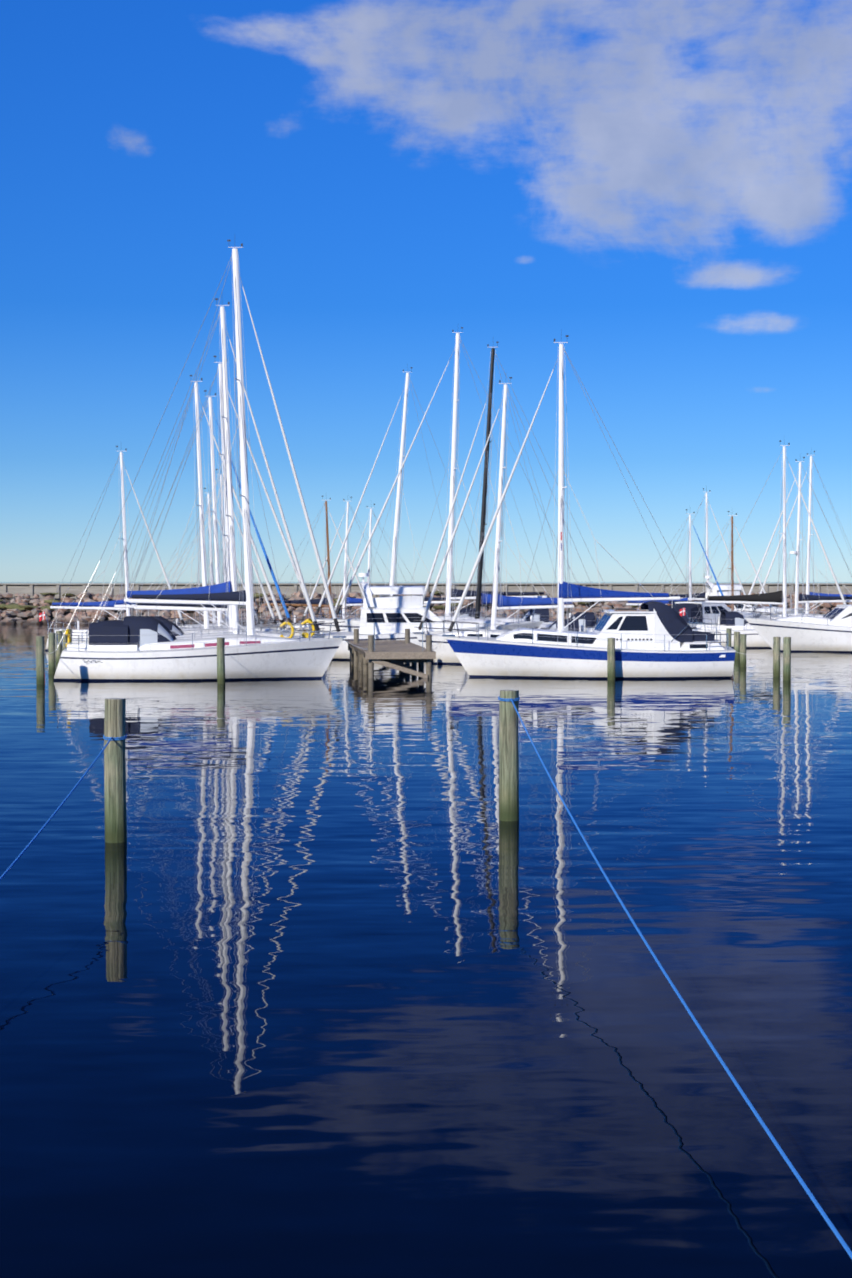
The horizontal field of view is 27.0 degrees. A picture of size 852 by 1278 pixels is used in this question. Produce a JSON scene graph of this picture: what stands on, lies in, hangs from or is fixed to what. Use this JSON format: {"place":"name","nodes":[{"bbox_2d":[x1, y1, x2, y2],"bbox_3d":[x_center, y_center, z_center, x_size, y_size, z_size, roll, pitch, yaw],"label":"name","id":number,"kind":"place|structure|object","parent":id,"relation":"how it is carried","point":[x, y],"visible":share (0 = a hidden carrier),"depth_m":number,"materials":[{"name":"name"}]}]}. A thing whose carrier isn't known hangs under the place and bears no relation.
{"place":"outdoors","nodes":[
{"label":"outdoors","id":0,"kind":"place"},
{"bbox_2d":[0,591,774,609],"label":"breakwater grass tufts","id":1,"kind":"object","parent":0,"point":[28,607],"visible":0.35,"depth_m":155.25,"materials":[{"name":"green plant"}]},
{"bbox_2d":[0,582,851,1277],"bbox_3d":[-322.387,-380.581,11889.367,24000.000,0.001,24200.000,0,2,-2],"label":"sea water","id":2,"kind":"structure","parent":0,"point":[338,970],"depth_m":16.29,"materials":[{"name":"blue liquid"}]},
{"bbox_2d":[36,636,44,683],"bbox_3d":[-13.682,1.043,63.010,0.317,2.307,0.305,0,2,-2],"label":"berth pile","id":3,"kind":"object","parent":2,"relation":"on","point":[40,670],"visible":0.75,"depth_m":62.88,"materials":[{"name":"green wood"}]},
{"bbox_2d":[48,632,55,673],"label":"berth pile","id":4,"kind":"object","parent":2,"relation":"on","point":[51,656],"visible":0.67,"depth_m":70.03,"materials":[{"name":"green wood"}]},
{"bbox_2d":[56,631,61,665],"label":"berth pile","id":5,"kind":"object","parent":2,"relation":"on","point":[58,653],"visible":0.42,"depth_m":76.00,"materials":[{"name":"green wood"}]},
{"bbox_2d":[62,630,66,650],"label":"berth pile","id":6,"kind":"object","parent":2,"relation":"on","point":[64,638],"visible":0.29,"depth_m":82.21,"materials":[{"name":"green wood"}]},
{"bbox_2d":[39,446,188,650],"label":"yacht","id":7,"kind":"object","parent":2,"relation":"on","point":[95,605],"visible":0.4,"depth_m":94.29,"materials":[{"name":"white metal"}]},
{"bbox_2d":[103,698,126,842],"bbox_3d":[-4.340,2.126,24.798,0.339,2.612,0.339,0,2,-2],"label":"mooring post","id":8,"kind":"object","parent":2,"relation":"in","point":[115,775],"visible":0.88,"depth_m":24.67,"materials":[{"name":"grey wood"}]},
{"bbox_2d":[0,737,112,879],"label":"mooring line","id":9,"kind":"object","parent":8,"relation":"attached to","point":[36,835],"visible":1,"depth_m":20.09,"materials":[{"name":"blue fabric"}]},
{"bbox_2d":[98,375,289,633],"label":"yacht","id":10,"kind":"object","parent":2,"relation":"on","point":[203,557],"visible":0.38,"depth_m":80.10,"materials":[{"name":"white metal"}]},
{"bbox_2d":[53,240,345,680],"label":"sailboat","id":11,"kind":"object","parent":2,"relation":"on","point":[140,648],"visible":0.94,"depth_m":65.59,"materials":[{"name":"white plastic"}]},
{"bbox_2d":[82,298,324,642],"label":"yacht","id":12,"kind":"object","parent":2,"relation":"on","point":[230,586],"visible":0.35,"depth_m":71.04,"materials":[{"name":"white metal"}]},
{"bbox_2d":[148,488,262,626],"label":"yacht","id":13,"kind":"object","parent":2,"relation":"on","point":[210,558],"visible":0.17,"depth_m":104.38,"materials":[{"name":"white metal"}]},
{"bbox_2d":[114,390,297,633],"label":"yacht","id":14,"kind":"object","parent":2,"relation":"on","point":[214,518],"visible":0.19,"depth_m":84.60,"materials":[{"name":"white metal"}]},
{"bbox_2d":[158,469,278,629],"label":"yacht","id":15,"kind":"object","parent":2,"relation":"on","point":[256,572],"visible":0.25,"depth_m":99.44,"materials":[{"name":"white metal"}]},
{"bbox_2d":[217,637,224,683],"bbox_3d":[-7.289,1.065,63.181,0.314,2.253,0.300,0,2,-2],"label":"berth pile","id":16,"kind":"object","parent":2,"relation":"on","point":[220,660],"visible":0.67,"depth_m":63.06,"materials":[{"name":"green wood"}]},
{"bbox_2d":[117,356,325,637],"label":"yacht","id":17,"kind":"object","parent":2,"relation":"on","point":[173,628],"visible":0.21,"depth_m":75.66,"materials":[{"name":"white metal"}]},
{"bbox_2d":[265,496,364,635],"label":"yacht","id":18,"kind":"object","parent":2,"relation":"on","point":[315,602],"visible":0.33,"depth_m":111.56,"materials":[{"name":"brown metal"}]},
{"bbox_2d":[299,497,402,621],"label":"yacht","id":19,"kind":"object","parent":2,"relation":"on","point":[352,601],"visible":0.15,"depth_m":115.11,"materials":[{"name":"white metal"}]},
{"bbox_2d":[332,504,426,617],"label":"yacht","id":20,"kind":"object","parent":2,"relation":"on","point":[369,564],"visible":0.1,"depth_m":118.61,"materials":[{"name":"white metal"}]},
{"bbox_2d":[346,623,435,677],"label":"timber jetty","id":21,"kind":"object","parent":2,"relation":"on","point":[394,654],"visible":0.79,"depth_m":66.98,"materials":[{"name":"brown wood"}]},
{"bbox_2d":[311,367,506,633],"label":"yacht","id":22,"kind":"object","parent":2,"relation":"on","point":[463,611],"visible":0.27,"depth_m":104.55,"materials":[{"name":"white metal"}]},
{"bbox_2d":[0,598,847,623],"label":"rock breakwater","id":23,"kind":"object","parent":2,"relation":"in","point":[257,612],"depth_m":156.66,"materials":[{"name":"grey"}]},
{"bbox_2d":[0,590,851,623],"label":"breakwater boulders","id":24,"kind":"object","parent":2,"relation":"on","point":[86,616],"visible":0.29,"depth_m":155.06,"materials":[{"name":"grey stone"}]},
{"bbox_2d":[322,549,545,659],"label":"motor cruiser","id":25,"kind":"object","parent":2,"relation":"on","point":[393,617],"visible":0.46,"depth_m":82.58,"materials":[{"name":"white plastic"}]},
{"bbox_2d":[330,327,599,631],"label":"yacht","id":26,"kind":"object","parent":2,"relation":"on","point":[451,594],"visible":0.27,"depth_m":95.10,"materials":[{"name":"white metal"}]},
{"bbox_2d":[413,377,603,663],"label":"yacht","id":27,"kind":"object","parent":2,"relation":"on","point":[445,653],"visible":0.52,"depth_m":78.26,"materials":[{"name":"white metal"}]},
{"bbox_2d":[498,690,519,820],"bbox_3d":[1.263,2.063,27.032,0.340,2.592,0.339,0,2,-2],"label":"mooring post","id":28,"kind":"object","parent":2,"relation":"in","point":[508,770],"visible":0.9,"depth_m":26.90,"materials":[{"name":"grey wood"}]},
{"bbox_2d":[423,342,617,631],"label":"yacht","id":29,"kind":"object","parent":2,"relation":"on","point":[482,599],"visible":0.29,"depth_m":89.70,"materials":[{"name":"white metal"}]},
{"bbox_2d":[442,335,735,678],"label":"sailboat","id":30,"kind":"object","parent":2,"relation":"on","point":[656,640],"visible":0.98,"depth_m":66.69,"materials":[{"name":"white paint"}]},
{"bbox_2d":[607,638,615,679],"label":"berth pile","id":31,"kind":"object","parent":2,"relation":"on","point":[610,658],"visible":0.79,"depth_m":65.49,"materials":[{"name":"green wood"}]},
{"bbox_2d":[626,509,728,607],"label":"yacht","id":32,"kind":"object","parent":2,"relation":"on","point":[633,603],"visible":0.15,"depth_m":113.19,"materials":[{"name":"white metal"}]},
{"bbox_2d":[511,698,851,1258],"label":"mooring line","id":33,"kind":"object","parent":2,"relation":"on","point":[811,1196],"visible":1,"depth_m":11.92,"materials":[{"name":"blue fabric"}]},
{"bbox_2d":[655,485,745,599],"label":"yacht","id":34,"kind":"object","parent":2,"relation":"on","point":[700,596],"visible":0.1,"depth_m":131.27,"materials":[{"name":"white metal"}]},
{"bbox_2d":[669,602,762,627],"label":"motor cruiser","id":35,"kind":"object","parent":2,"relation":"on","point":[693,608],"visible":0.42,"depth_m":105.16,"materials":[{"name":"white plastic"}]},
{"bbox_2d":[667,511,781,615],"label":"yacht","id":36,"kind":"object","parent":2,"relation":"on","point":[731,568],"visible":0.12,"depth_m":110.76,"materials":[{"name":"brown metal"}]},
{"bbox_2d":[726,628,731,646],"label":"berth pile","id":37,"kind":"object","parent":2,"relation":"on","point":[728,630],"visible":0.52,"depth_m":90.47,"materials":[{"name":"green wood"}]},
{"bbox_2d":[734,632,739,658],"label":"berth pile","id":38,"kind":"object","parent":2,"relation":"on","point":[737,642],"visible":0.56,"depth_m":83.08,"materials":[{"name":"green wood"}]},
{"bbox_2d":[740,634,746,666],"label":"berth pile","id":39,"kind":"object","parent":2,"relation":"on","point":[743,649],"visible":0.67,"depth_m":75.37,"materials":[{"name":"green wood"}]},
{"bbox_2d":[703,563,809,615],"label":"motor cruiser","id":40,"kind":"object","parent":2,"relation":"on","point":[716,590],"visible":0.19,"depth_m":125.65,"materials":[{"name":"white plastic"}]},
{"bbox_2d":[680,440,846,647],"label":"yacht","id":41,"kind":"object","parent":2,"relation":"on","point":[735,621],"visible":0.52,"depth_m":98.19,"materials":[{"name":"white"}]},
{"bbox_2d":[773,637,780,676],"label":"berth pile","id":42,"kind":"object","parent":2,"relation":"on","point":[776,657],"visible":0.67,"depth_m":67.85,"materials":[{"name":"green wood"}]},
{"bbox_2d":[783,637,790,680],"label":"berth pile","id":43,"kind":"object","parent":2,"relation":"on","point":[786,658],"visible":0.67,"depth_m":65.14,"materials":[{"name":"green wood"}]},
{"bbox_2d":[736,457,851,618],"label":"yacht","id":44,"kind":"object","parent":2,"relation":"on","point":[821,599],"visible":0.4,"depth_m":108.33,"materials":[{"name":"white metal"}]},
{"bbox_2d":[743,604,851,651],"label":"motor cruiser","id":45,"kind":"object","parent":2,"relation":"on","point":[831,631],"visible":0.9,"depth_m":91.51,"materials":[{"name":"white plastic"}]},
{"bbox_2d":[752,451,851,616],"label":"yacht","id":46,"kind":"object","parent":2,"relation":"on","point":[808,592],"visible":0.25,"depth_m":118.36,"materials":[{"name":"white metal"}]},
{"bbox_2d":[0,583,851,597],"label":"breakwater parapet wall","id":47,"kind":"structure","parent":0,"point":[32,589],"depth_m":158.89,"materials":[{"name":"grey concrete"}]},
{"bbox_2d":[0,0,851,581],"label":"sky","id":48,"kind":"structure","parent":0,"point":[663,188],"materials":[{"name":"blue"}]}
]}

